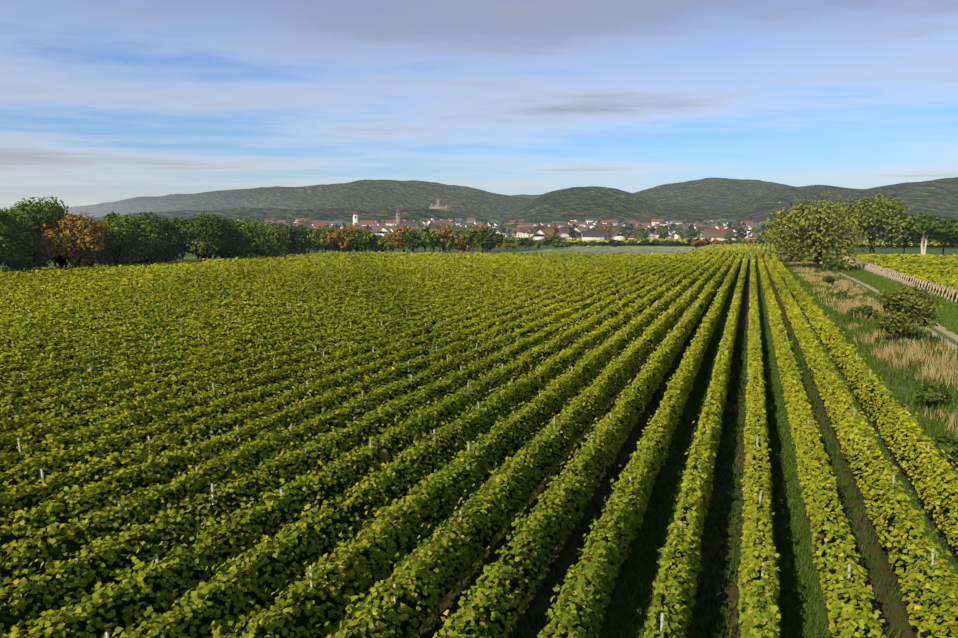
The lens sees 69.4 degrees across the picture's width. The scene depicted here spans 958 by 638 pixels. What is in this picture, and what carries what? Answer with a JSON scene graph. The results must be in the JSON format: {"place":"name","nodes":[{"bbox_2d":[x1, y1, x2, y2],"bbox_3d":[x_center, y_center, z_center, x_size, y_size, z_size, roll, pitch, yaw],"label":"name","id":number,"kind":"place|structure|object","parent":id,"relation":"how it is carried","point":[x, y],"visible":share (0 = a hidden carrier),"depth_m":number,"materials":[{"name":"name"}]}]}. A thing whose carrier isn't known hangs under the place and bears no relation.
{"place":"outdoors","nodes":[
{"label":"outdoors","id":0,"kind":"place"},
{"bbox_2d":[24,245,504,268],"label":"meadow","id":1,"kind":"structure","parent":0,"point":[191,257],"depth_m":308.07,"materials":[{"name":"green plant"}]},
{"bbox_2d":[0,223,957,270],"bbox_3d":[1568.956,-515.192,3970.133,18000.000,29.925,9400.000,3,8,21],"label":"ground","id":2,"kind":"structure","parent":0,"point":[883,251],"depth_m":346.35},
{"bbox_2d":[232,199,771,240],"bbox_3d":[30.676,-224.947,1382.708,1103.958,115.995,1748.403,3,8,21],"label":"town","id":3,"kind":"object","parent":2,"relation":"on","point":[592,233],"visible":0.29,"depth_m":881.66,"materials":[{"name":"paint"}]},
{"bbox_2d":[683,242,776,257],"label":"vines","id":4,"kind":"object","parent":2,"relation":"on","point":[742,248],"depth_m":281.73,"materials":[{"name":"green plant"}]},
{"bbox_2d":[506,237,957,247],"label":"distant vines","id":5,"kind":"object","parent":2,"relation":"on","point":[685,239],"depth_m":449.22,"materials":[{"name":"green plant"}]},
{"bbox_2d":[766,247,957,473],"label":"verge weeds","id":6,"kind":"object","parent":2,"relation":"on","point":[899,387],"visible":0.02,"depth_m":46.03,"materials":[{"name":"green plant"}]},
{"bbox_2d":[770,254,957,483],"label":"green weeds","id":7,"kind":"object","parent":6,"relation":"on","point":[837,319],"visible":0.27,"depth_m":58.37,"materials":[{"name":"green plant"}]},
{"bbox_2d":[777,251,957,436],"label":"dry grass tufts","id":8,"kind":"object","parent":2,"relation":"on","point":[842,284],"visible":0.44,"depth_m":59.86,"materials":[{"name":"beige plant"}]},
{"bbox_2d":[0,0,957,210],"label":"sky","id":9,"kind":"structure","parent":0,"point":[102,101],"materials":[{"name":"blue"}]},
{"bbox_2d":[36,177,957,222],"bbox_3d":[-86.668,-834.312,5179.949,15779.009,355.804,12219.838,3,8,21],"label":"hills","id":10,"kind":"structure","parent":0,"point":[702,200],"depth_m":3067.36,"materials":[{"name":"green plant"}]},
{"bbox_2d":[236,260,957,637],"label":"soil","id":11,"kind":"structure","parent":0,"point":[536,600],"depth_m":23.25,"materials":[{"name":"brown soil"}]},
{"bbox_2d":[1,252,934,637],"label":"vineyard posts","id":12,"kind":"object","parent":11,"relation":"on","point":[423,396],"visible":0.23,"depth_m":39.30,"materials":[{"name":"grey wood"}]},
{"bbox_2d":[0,251,957,637],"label":"vines","id":13,"kind":"object","parent":11,"relation":"on","point":[754,609],"depth_m":27.72,"materials":[{"name":"green plant"}]},
{"bbox_2d":[237,325,957,637],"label":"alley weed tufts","id":14,"kind":"object","parent":11,"relation":"on","point":[794,348],"visible":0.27,"depth_m":25.84,"materials":[{"name":"green plant"}]},
{"bbox_2d":[281,326,957,637],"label":"alley grass tufts","id":15,"kind":"object","parent":11,"relation":"on","point":[771,374],"visible":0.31,"depth_m":25.99,"materials":[{"name":"green plant"}]},
{"bbox_2d":[780,247,957,356],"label":"farm track","id":16,"kind":"structure","parent":0,"point":[951,337],"depth_m":73.36,"materials":[{"name":"beige gravel"}]},
{"bbox_2d":[831,247,957,257],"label":"field","id":17,"kind":"structure","parent":0,"point":[928,248],"depth_m":388.02,"materials":[{"name":"green plant"}]},
{"bbox_2d":[920,229,943,254],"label":"birch wood","id":18,"kind":"object","parent":17,"relation":"on","point":[923,250],"visible":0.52,"depth_m":249.65,"materials":[{"name":"white plant"}]},
{"bbox_2d":[859,267,957,302],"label":"block soil","id":19,"kind":"structure","parent":0,"point":[954,297],"depth_m":115.15,"materials":[{"name":"brown soil"}]},
{"bbox_2d":[834,256,957,301],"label":"block end posts","id":20,"kind":"object","parent":19,"relation":"on","point":[875,269],"visible":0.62,"depth_m":134.19,"materials":[{"name":"grey wood"}]},
{"bbox_2d":[844,252,957,296],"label":"vines","id":21,"kind":"object","parent":19,"relation":"on","point":[930,270],"depth_m":161.77,"materials":[{"name":"plant"}]},
{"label":"verge grass","id":22,"kind":"object","parent":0,"visible":0},
{"bbox_2d":[821,257,957,333],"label":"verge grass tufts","id":23,"kind":"object","parent":22,"relation":"on","point":[948,311],"visible":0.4,"depth_m":123.64,"materials":[{"name":"green plant"}]},
{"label":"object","id":24,"kind":"structure","parent":0,"visible":0},
{"bbox_2d":[516,245,701,254],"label":"young vine tubes","id":25,"kind":"object","parent":24,"relation":"on","point":[587,250],"visible":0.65,"depth_m":351.69,"materials":[{"name":"green"}]}
]}

